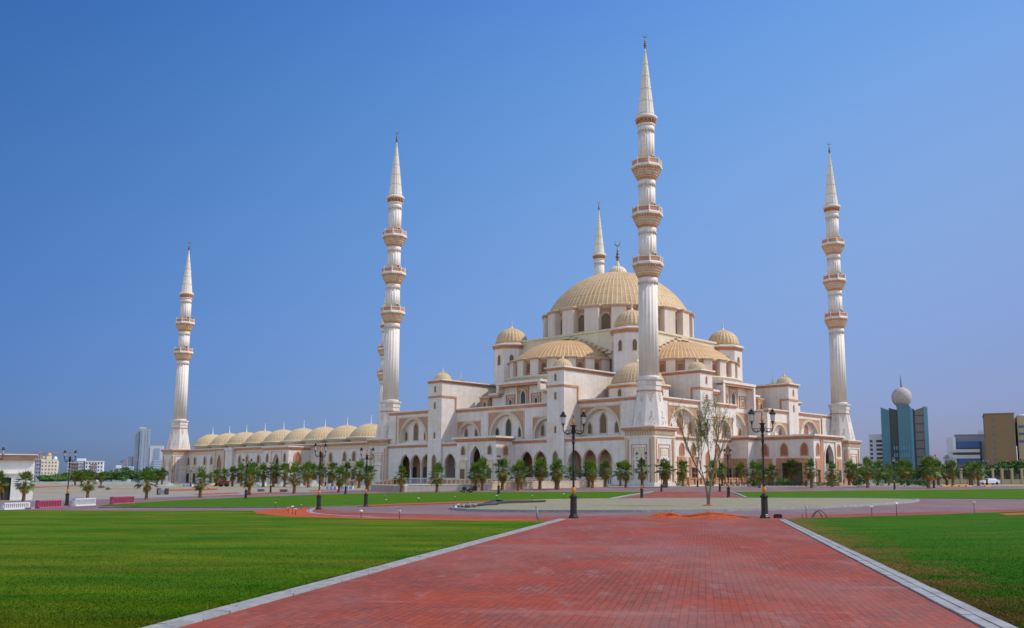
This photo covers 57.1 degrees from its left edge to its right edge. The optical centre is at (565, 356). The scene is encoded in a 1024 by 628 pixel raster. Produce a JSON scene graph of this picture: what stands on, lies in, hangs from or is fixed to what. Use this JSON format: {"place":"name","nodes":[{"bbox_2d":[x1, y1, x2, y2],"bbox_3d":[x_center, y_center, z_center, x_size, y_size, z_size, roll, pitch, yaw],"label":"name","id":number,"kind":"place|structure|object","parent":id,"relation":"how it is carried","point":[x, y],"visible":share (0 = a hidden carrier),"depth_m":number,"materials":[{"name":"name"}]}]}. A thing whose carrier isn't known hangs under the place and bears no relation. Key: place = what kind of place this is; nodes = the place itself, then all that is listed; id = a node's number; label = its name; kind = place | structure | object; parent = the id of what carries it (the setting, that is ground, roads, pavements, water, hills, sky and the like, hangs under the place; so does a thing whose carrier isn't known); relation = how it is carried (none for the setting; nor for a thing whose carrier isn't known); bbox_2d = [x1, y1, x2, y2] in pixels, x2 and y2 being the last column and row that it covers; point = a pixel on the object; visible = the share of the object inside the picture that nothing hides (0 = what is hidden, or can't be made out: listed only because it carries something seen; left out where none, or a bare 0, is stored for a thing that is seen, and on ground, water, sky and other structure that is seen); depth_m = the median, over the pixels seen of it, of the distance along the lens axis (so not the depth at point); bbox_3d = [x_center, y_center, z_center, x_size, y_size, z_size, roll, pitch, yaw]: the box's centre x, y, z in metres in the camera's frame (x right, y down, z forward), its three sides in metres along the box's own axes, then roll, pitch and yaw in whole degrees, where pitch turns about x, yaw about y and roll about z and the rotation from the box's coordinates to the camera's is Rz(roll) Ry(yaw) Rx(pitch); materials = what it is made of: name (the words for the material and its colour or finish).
{"place":"outdoors","nodes":[
{"label":"outdoors","id":0,"kind":"place"},
{"bbox_2d":[133,469,158,498],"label":"fan palm","id":1,"kind":"object","parent":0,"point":[147,475],"visible":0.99,"depth_m":91.56,"materials":[{"name":"green plant"}]},
{"bbox_2d":[16,489,361,501],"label":"yard","id":2,"kind":"structure","parent":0,"point":[96,496],"depth_m":116.44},
{"bbox_2d":[13,470,35,500],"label":"fan palm","id":3,"kind":"object","parent":2,"relation":"on","point":[23,488],"visible":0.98,"depth_m":81.96,"materials":[{"name":"green plant"}]},
{"bbox_2d":[79,467,97,497],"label":"fan palm","id":4,"kind":"object","parent":2,"relation":"on","point":[88,487],"visible":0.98,"depth_m":97.32,"materials":[{"name":"green plant"}]},
{"bbox_2d":[0,510,551,627],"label":"lawn","id":5,"kind":"structure","parent":0,"point":[86,520],"depth_m":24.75,"materials":[{"name":"green plant"}]},
{"bbox_2d":[254,507,537,520],"bbox_3d":[-11.243,8.067,48.136,7.429,0.001,25.515,6,-10,-38],"label":"soil bed","id":6,"kind":"object","parent":5,"relation":"on","point":[303,513],"visible":0.94,"depth_m":44.62,"materials":[{"name":"brown soil"}]},
{"bbox_2d":[100,492,639,506],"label":"lawn","id":7,"kind":"structure","parent":0,"point":[356,499],"depth_m":89.36,"materials":[{"name":"green plant"}]},
{"bbox_2d":[393,464,408,491],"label":"fan palm","id":8,"kind":"object","parent":7,"relation":"on","point":[401,481],"visible":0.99,"depth_m":136.59,"materials":[{"name":"green plant"}]},
{"bbox_2d":[428,462,446,492],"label":"fan palm","id":9,"kind":"object","parent":7,"relation":"on","point":[438,469],"visible":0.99,"depth_m":135.22,"materials":[{"name":"green plant"}]},
{"bbox_2d":[0,486,1023,535],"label":"road","id":10,"kind":"structure","parent":0,"point":[933,504],"depth_m":67.67,"materials":[{"name":"grey asphalt"}]},
{"bbox_2d":[0,502,29,509],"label":"road barrier","id":11,"kind":"object","parent":10,"relation":"on","point":[14,505],"visible":0.98,"depth_m":58.03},
{"bbox_2d":[35,500,61,508],"bbox_3d":[-33.623,9.601,61.143,0.340,0.528,2.521,-1,-8,4],"label":"road barrier","id":12,"kind":"object","parent":10,"relation":"on","point":[39,504],"visible":0.98,"depth_m":60.84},
{"bbox_2d":[63,449,77,505],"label":"street lamp","id":13,"kind":"object","parent":10,"relation":"on","point":[67,494],"visible":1,"depth_m":67.98,"materials":[{"name":"black metal"}]},
{"bbox_2d":[71,498,95,505],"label":"road barrier","id":14,"kind":"object","parent":10,"relation":"on","point":[83,501],"visible":0.98,"depth_m":66.66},
{"bbox_2d":[109,496,133,503],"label":"road barrier","id":15,"kind":"object","parent":10,"relation":"on","point":[122,500],"visible":0.98,"depth_m":72.14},
{"bbox_2d":[191,466,211,497],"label":"fan palm","id":16,"kind":"object","parent":10,"relation":"on","point":[201,483],"visible":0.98,"depth_m":100.50,"materials":[{"name":"green plant"}]},
{"bbox_2d":[98,506,360,507],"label":"kerb","id":17,"kind":"structure","parent":10,"relation":"on","point":[230,507],"depth_m":61.45,"materials":[{"name":"grey concrete"}]},
{"bbox_2d":[239,461,261,494],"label":"fan palm","id":18,"kind":"object","parent":10,"relation":"on","point":[251,470],"visible":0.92,"depth_m":119.54,"materials":[{"name":"green plant"}]},
{"bbox_2d":[284,459,303,493],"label":"fan palm","id":19,"kind":"object","parent":10,"relation":"on","point":[294,468],"visible":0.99,"depth_m":129.44,"materials":[{"name":"green plant"}]},
{"bbox_2d":[332,464,349,492],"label":"fan palm","id":20,"kind":"object","parent":10,"relation":"on","point":[339,479],"visible":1,"depth_m":135.26,"materials":[{"name":"green plant"}]},
{"bbox_2d":[359,463,376,491],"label":"fan palm","id":21,"kind":"object","parent":10,"relation":"on","point":[370,470],"visible":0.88,"depth_m":139.50,"materials":[{"name":"green plant"}]},
{"bbox_2d":[466,462,484,485],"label":"fan palm","id":22,"kind":"object","parent":10,"relation":"on","point":[476,467],"visible":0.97,"depth_m":142.33,"materials":[{"name":"green plant"}]},
{"bbox_2d":[358,498,598,506],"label":"soil bed","id":23,"kind":"object","parent":10,"relation":"on","point":[446,502],"visible":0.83,"depth_m":72.69,"materials":[{"name":"brown soil"}]},
{"bbox_2d":[360,447,374,506],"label":"street lamp","id":24,"kind":"object","parent":23,"relation":"on","point":[366,494],"visible":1,"depth_m":65.11,"materials":[{"name":"black metal"}]},
{"bbox_2d":[474,456,492,490],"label":"fan palm","id":25,"kind":"object","parent":10,"relation":"on","point":[482,460],"visible":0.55,"depth_m":146.57,"materials":[{"name":"green plant"}]},
{"bbox_2d":[493,454,513,489],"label":"fan palm","id":26,"kind":"object","parent":10,"relation":"on","point":[503,477],"visible":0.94,"depth_m":149.52,"materials":[{"name":"green plant"}]},
{"bbox_2d":[509,459,527,490],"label":"fan palm","id":27,"kind":"object","parent":10,"relation":"on","point":[519,466],"visible":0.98,"depth_m":145.08,"materials":[{"name":"green plant"}]},
{"bbox_2d":[529,457,549,488],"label":"fan palm","id":28,"kind":"object","parent":10,"relation":"on","point":[540,475],"visible":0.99,"depth_m":156.00,"materials":[{"name":"green plant"}]},
{"bbox_2d":[550,456,567,489],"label":"fan palm","id":29,"kind":"object","parent":10,"relation":"on","point":[557,465],"visible":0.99,"depth_m":151.19,"materials":[{"name":"green plant"}]},
{"bbox_2d":[579,460,601,487],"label":"fan palm","id":30,"kind":"object","parent":10,"relation":"on","point":[587,475],"visible":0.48,"depth_m":167.99,"materials":[{"name":"green plant"}]},
{"bbox_2d":[585,460,599,487],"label":"fan palm","id":31,"kind":"object","parent":10,"relation":"on","point":[592,476],"visible":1,"depth_m":161.51,"materials":[{"name":"green plant"}]},
{"bbox_2d":[617,459,632,487],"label":"fan palm","id":32,"kind":"object","parent":10,"relation":"on","point":[625,474],"visible":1,"depth_m":167.88,"materials":[{"name":"green plant"}]},
{"bbox_2d":[634,457,651,487],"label":"fan palm","id":33,"kind":"object","parent":10,"relation":"on","point":[636,470],"visible":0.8,"depth_m":165.66,"materials":[{"name":"green plant"}]},
{"bbox_2d":[657,461,675,487],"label":"fan palm","id":34,"kind":"object","parent":10,"relation":"on","point":[666,476],"visible":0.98,"depth_m":165.62,"materials":[{"name":"green plant"}]},
{"bbox_2d":[450,497,919,512],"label":"kerb","id":35,"kind":"structure","parent":10,"relation":"on","point":[667,510],"depth_m":55.02,"materials":[{"name":"concrete"}]},
{"bbox_2d":[753,461,769,487],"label":"fan palm","id":36,"kind":"object","parent":10,"relation":"on","point":[760,474],"visible":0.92,"depth_m":163.38,"materials":[{"name":"green plant"}]},
{"bbox_2d":[802,458,820,487],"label":"fan palm","id":37,"kind":"object","parent":10,"relation":"on","point":[810,474],"visible":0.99,"depth_m":163.53,"materials":[{"name":"green plant"}]},
{"bbox_2d":[823,460,839,486],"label":"fan palm","id":38,"kind":"object","parent":10,"relation":"on","point":[832,476],"visible":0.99,"depth_m":177.12,"materials":[{"name":"green plant"}]},
{"bbox_2d":[856,455,877,487],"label":"fan palm","id":39,"kind":"object","parent":10,"relation":"on","point":[867,472],"visible":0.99,"depth_m":165.65,"materials":[{"name":"green plant"}]},
{"bbox_2d":[913,456,940,487],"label":"fan palm","id":40,"kind":"object","parent":10,"relation":"on","point":[929,472],"visible":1,"depth_m":161.38,"materials":[{"name":"green plant"}]},
{"bbox_2d":[0,482,1023,626],"bbox_3d":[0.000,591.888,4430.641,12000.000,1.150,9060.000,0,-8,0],"label":"ground","id":41,"kind":"structure","parent":0,"point":[116,488],"depth_m":159.93,"materials":[{"name":"grey concrete"}]},
{"bbox_2d":[0,454,38,499],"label":"gatehouse","id":42,"kind":"object","parent":41,"relation":"on","point":[12,465],"visible":0.7,"depth_m":87.54,"materials":[{"name":"paint"}]},
{"bbox_2d":[35,453,58,481],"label":"apartment building","id":43,"kind":"structure","parent":41,"relation":"on","point":[46,466],"depth_m":615.43,"materials":[{"name":"beige concrete"}]},
{"bbox_2d":[37,474,67,481],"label":"broadleaf tree","id":44,"kind":"object","parent":41,"relation":"on","point":[48,478],"visible":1,"depth_m":246.33,"materials":[{"name":"green plant"}]},
{"bbox_2d":[66,458,104,481],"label":"apartment building","id":45,"kind":"structure","parent":41,"relation":"on","point":[83,464],"depth_m":634.44,"materials":[{"name":"white concrete"}]},
{"bbox_2d":[34,482,170,483],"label":"boundary wall","id":46,"kind":"structure","parent":41,"relation":"on","point":[97,482],"depth_m":237.87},
{"bbox_2d":[112,468,135,481],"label":"broadleaf tree","id":47,"kind":"object","parent":41,"relation":"on","point":[117,475],"visible":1,"depth_m":247.24,"materials":[{"name":"green plant"}]},
{"bbox_2d":[127,427,150,481],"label":"tower block","id":48,"kind":"structure","parent":41,"relation":"on","point":[142,440],"depth_m":1294.39,"materials":[{"name":"grey glass"}]},
{"bbox_2d":[146,445,163,481],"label":"tower block","id":49,"kind":"structure","parent":41,"relation":"on","point":[154,457],"depth_m":1142.43,"materials":[{"name":"grey glass"}]},
{"bbox_2d":[160,241,194,482],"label":"minaret","id":50,"kind":"object","parent":41,"relation":"on","point":[174,455],"visible":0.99,"depth_m":334.28,"materials":[{"name":"stone"}]},
{"bbox_2d":[234,461,245,485],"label":"fan palm","id":51,"kind":"object","parent":41,"relation":"on","point":[239,468],"visible":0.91,"depth_m":183.03,"materials":[{"name":"green plant"}]},
{"bbox_2d":[257,462,269,486],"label":"fan palm","id":52,"kind":"object","parent":41,"relation":"on","point":[263,477],"visible":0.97,"depth_m":173.50,"materials":[{"name":"green plant"}]},
{"bbox_2d":[267,462,281,486],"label":"fan palm","id":53,"kind":"object","parent":41,"relation":"on","point":[273,478],"visible":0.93,"depth_m":173.47,"materials":[{"name":"green plant"}]},
{"bbox_2d":[186,417,377,483],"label":"courtyard arcade","id":54,"kind":"object","parent":41,"relation":"on","point":[279,447],"visible":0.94,"depth_m":286.82,"materials":[{"name":"stone"}]},
{"bbox_2d":[275,462,293,486],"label":"fan palm","id":55,"kind":"object","parent":41,"relation":"on","point":[283,466],"visible":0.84,"depth_m":173.38,"materials":[{"name":"green plant"}]},
{"bbox_2d":[301,460,316,487],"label":"fan palm","id":56,"kind":"object","parent":41,"relation":"on","point":[309,467],"visible":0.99,"depth_m":167.91,"materials":[{"name":"green plant"}]},
{"bbox_2d":[322,460,337,485],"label":"fan palm","id":57,"kind":"object","parent":41,"relation":"on","point":[331,467],"visible":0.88,"depth_m":183.11,"materials":[{"name":"green plant"}]},
{"bbox_2d":[142,518,564,627],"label":"kerb","id":58,"kind":"structure","parent":41,"relation":"on","point":[229,610],"depth_m":14.68,"materials":[{"name":"grey concrete"}]},
{"bbox_2d":[351,457,365,487],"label":"fan palm","id":59,"kind":"object","parent":41,"relation":"on","point":[360,464],"visible":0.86,"depth_m":163.59,"materials":[{"name":"green plant"}]},
{"bbox_2d":[376,293,385,420],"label":"minaret","id":60,"kind":"object","parent":41,"relation":"on","point":[380,349],"visible":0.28,"depth_m":402.86,"materials":[{"name":"stone"}]},
{"bbox_2d":[366,131,406,483],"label":"minaret","id":61,"kind":"object","parent":41,"relation":"on","point":[393,272],"visible":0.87,"depth_m":256.44,"materials":[{"name":"stone"}]},
{"bbox_2d":[370,484,407,491],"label":"retaining wall","id":62,"kind":"structure","parent":41,"relation":"on","point":[380,487],"depth_m":142.37,"materials":[{"name":"stone"}]},
{"bbox_2d":[403,484,490,491],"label":"retaining wall","id":63,"kind":"structure","parent":41,"relation":"on","point":[432,487],"depth_m":144.23,"materials":[{"name":"stone"}]},
{"bbox_2d":[434,479,603,485],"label":"balustrade","id":64,"kind":"object","parent":41,"relation":"on","point":[456,481],"visible":0.23,"depth_m":189.39,"materials":[{"name":"white stone"}]},
{"bbox_2d":[488,481,602,489],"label":"retaining wall","id":65,"kind":"structure","parent":41,"relation":"on","point":[534,484],"depth_m":159.69,"materials":[{"name":"stone"}]},
{"bbox_2d":[592,205,605,274],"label":"minaret","id":66,"kind":"object","parent":41,"relation":"on","point":[599,255],"visible":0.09,"depth_m":328.29,"materials":[{"name":"stone"}]},
{"bbox_2d":[598,459,613,486],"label":"fan palm","id":67,"kind":"object","parent":41,"relation":"on","point":[605,474],"visible":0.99,"depth_m":173.46,"materials":[{"name":"green plant"}]},
{"bbox_2d":[387,241,852,485],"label":"prayer hall","id":68,"kind":"structure","parent":41,"relation":"on","point":[580,356],"depth_m":231.77,"materials":[{"name":"stone"}]},
{"bbox_2d":[599,411,606,433],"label":"window","id":69,"kind":"structure","parent":68,"relation":"in","point":[603,418],"depth_m":207.91,"materials":[{"name":"beige glass"}]},
{"bbox_2d":[620,34,678,485],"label":"minaret","id":70,"kind":"object","parent":41,"relation":"on","point":[650,431],"visible":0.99,"depth_m":198.11,"materials":[{"name":"stone"}]},
{"bbox_2d":[733,461,747,482],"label":"fan palm","id":71,"kind":"object","parent":41,"relation":"on","point":[741,466],"visible":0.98,"depth_m":209.93,"materials":[{"name":"green plant"}]},
{"bbox_2d":[743,459,760,484],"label":"fan palm","id":72,"kind":"object","parent":41,"relation":"on","point":[752,463],"visible":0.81,"depth_m":212.16,"materials":[{"name":"green plant"}]},
{"bbox_2d":[766,464,779,482],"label":"fan palm","id":73,"kind":"object","parent":41,"relation":"on","point":[771,467],"visible":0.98,"depth_m":212.19,"materials":[{"name":"green plant"}]},
{"bbox_2d":[779,459,801,482],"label":"fan palm","id":74,"kind":"object","parent":41,"relation":"on","point":[791,472],"visible":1,"depth_m":214.50,"materials":[{"name":"green plant"}]},
{"bbox_2d":[821,143,861,478],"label":"minaret","id":75,"kind":"object","parent":41,"relation":"on","point":[834,281],"visible":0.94,"depth_m":265.46,"materials":[{"name":"stone"}]},
{"bbox_2d":[843,462,862,484],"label":"fan palm","id":76,"kind":"object","parent":41,"relation":"on","point":[852,466],"visible":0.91,"depth_m":212.15,"materials":[{"name":"green plant"}]},
{"bbox_2d":[869,434,883,482],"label":"office building","id":77,"kind":"structure","parent":41,"relation":"on","point":[875,446],"depth_m":537.93,"materials":[{"name":"white concrete"}]},
{"bbox_2d":[783,519,1017,627],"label":"kerb","id":78,"kind":"structure","parent":41,"relation":"on","point":[1000,623],"depth_m":14.44,"materials":[{"name":"grey concrete"}]},
{"bbox_2d":[880,375,929,482],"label":"ball tower","id":79,"kind":"structure","parent":41,"relation":"on","point":[904,430],"depth_m":519.00,"materials":[{"name":"teal glass"}]},
{"bbox_2d":[945,430,985,478],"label":"office building","id":80,"kind":"structure","parent":41,"relation":"on","point":[962,449],"depth_m":468.15,"materials":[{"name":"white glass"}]},
{"bbox_2d":[930,468,1023,483],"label":"pillared fence","id":81,"kind":"object","parent":41,"relation":"on","point":[1001,473],"visible":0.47,"depth_m":240.95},
{"bbox_2d":[968,460,988,485],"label":"fan palm","id":82,"kind":"object","parent":41,"relation":"on","point":[978,465],"visible":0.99,"depth_m":195.65,"materials":[{"name":"green plant"}]},
{"bbox_2d":[982,413,1023,478],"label":"brown building","id":83,"kind":"structure","parent":41,"relation":"on","point":[1002,433],"depth_m":428.92,"materials":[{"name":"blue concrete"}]},
{"bbox_2d":[0,0,1023,481],"label":"sky","id":84,"kind":"structure","parent":0,"point":[260,135],"materials":[{"name":"blue"}]},
{"bbox_2d":[179,519,980,627],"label":"path","id":85,"kind":"structure","parent":0,"point":[649,573],"depth_m":14.88,"materials":[{"name":"red brick"}]},
{"bbox_2d":[313,509,1023,519],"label":"paving band","id":86,"kind":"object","parent":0,"point":[349,513],"visible":0.59,"depth_m":47.35,"materials":[{"name":"red brick"}]},
{"bbox_2d":[314,442,327,509],"bbox_3d":[-15.150,7.354,57.918,0.380,4.131,1.069,-5,-9,35],"label":"street lamp","id":87,"kind":"object","parent":86,"relation":"on","point":[318,496],"visible":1,"depth_m":57.80,"materials":[{"name":"black metal"}]},
{"bbox_2d":[560,410,586,517],"bbox_3d":[0.387,5.049,44.177,1.311,5.068,0.466,0,-8,0],"label":"street lamp","id":88,"kind":"object","parent":86,"relation":"on","point":[573,497],"visible":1,"depth_m":44.18,"materials":[{"name":"black metal"}]},
{"bbox_2d":[638,512,748,518],"bbox_3d":[5.936,7.444,44.174,5.887,0.300,1.800,0,-8,0],"label":"soil heap","id":89,"kind":"object","parent":86,"relation":"on","point":[705,515],"visible":1,"depth_m":43.64,"materials":[{"name":"brown soil"}]},
{"bbox_2d":[748,408,775,517],"bbox_3d":[9.324,4.987,44.185,1.343,5.193,0.478,0,-8,0],"label":"street lamp","id":90,"kind":"object","parent":86,"relation":"on","point":[764,496],"visible":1,"depth_m":44.22,"materials":[{"name":"black metal"}]},
{"bbox_2d":[624,492,738,497],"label":"path","id":91,"kind":"structure","parent":0,"point":[684,495],"depth_m":116.44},
{"bbox_2d":[458,498,914,509],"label":"island","id":92,"kind":"structure","parent":0,"point":[652,504],"depth_m":69.90,"materials":[{"name":"beige concrete"}]},
{"bbox_2d":[471,500,545,506],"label":"drain pipe","id":93,"kind":"object","parent":92,"relation":"on","point":[525,501],"visible":0.71,"depth_m":70.30,"materials":[{"name":"black plastic"}]},
{"bbox_2d":[669,392,735,504],"bbox_3d":[9.410,6.259,63.951,4.644,7.748,2.564,0,-8,0],"label":"young tree","id":94,"kind":"object","parent":92,"relation":"on","point":[703,430],"visible":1,"depth_m":64.06,"materials":[{"name":"green plant"}]},
{"bbox_2d":[610,485,1023,486],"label":"forecourt","id":95,"kind":"structure","parent":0,"point":[804,485],"depth_m":206.91,"materials":[{"name":"grey concrete"}]},
{"bbox_2d":[674,456,690,485],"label":"fan palm","id":96,"kind":"object","parent":95,"relation":"on","point":[683,474],"visible":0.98,"depth_m":183.23,"materials":[{"name":"green plant"}]},
{"bbox_2d":[704,459,720,485],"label":"fan palm","id":97,"kind":"object","parent":95,"relation":"on","point":[712,466],"visible":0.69,"depth_m":191.62,"materials":[{"name":"green plant"}]},
{"bbox_2d":[715,461,727,485],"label":"fan palm","id":98,"kind":"object","parent":95,"relation":"on","point":[724,468],"visible":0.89,"depth_m":194.29,"materials":[{"name":"green plant"}]},
{"bbox_2d":[871,458,887,485],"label":"fan palm","id":99,"kind":"object","parent":95,"relation":"on","point":[878,464],"visible":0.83,"depth_m":205.33,"materials":[{"name":"green plant"}]},
{"bbox_2d":[895,456,911,484],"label":"fan palm","id":100,"kind":"object","parent":95,"relation":"on","point":[901,474],"visible":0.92,"depth_m":212.04,"materials":[{"name":"green plant"}]},
{"bbox_2d":[943,459,961,484],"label":"fan palm","id":101,"kind":"object","parent":95,"relation":"on","point":[952,474],"visible":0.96,"depth_m":205.29,"materials":[{"name":"green plant"}]},
{"bbox_2d":[733,489,1023,498],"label":"lawn","id":102,"kind":"structure","parent":0,"point":[988,494],"depth_m":122.89,"materials":[{"name":"green plant"}]},
{"bbox_2d":[786,511,1023,626],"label":"lawn","id":103,"kind":"structure","parent":0,"point":[949,522],"depth_m":27.37,"materials":[{"name":"green plant"}]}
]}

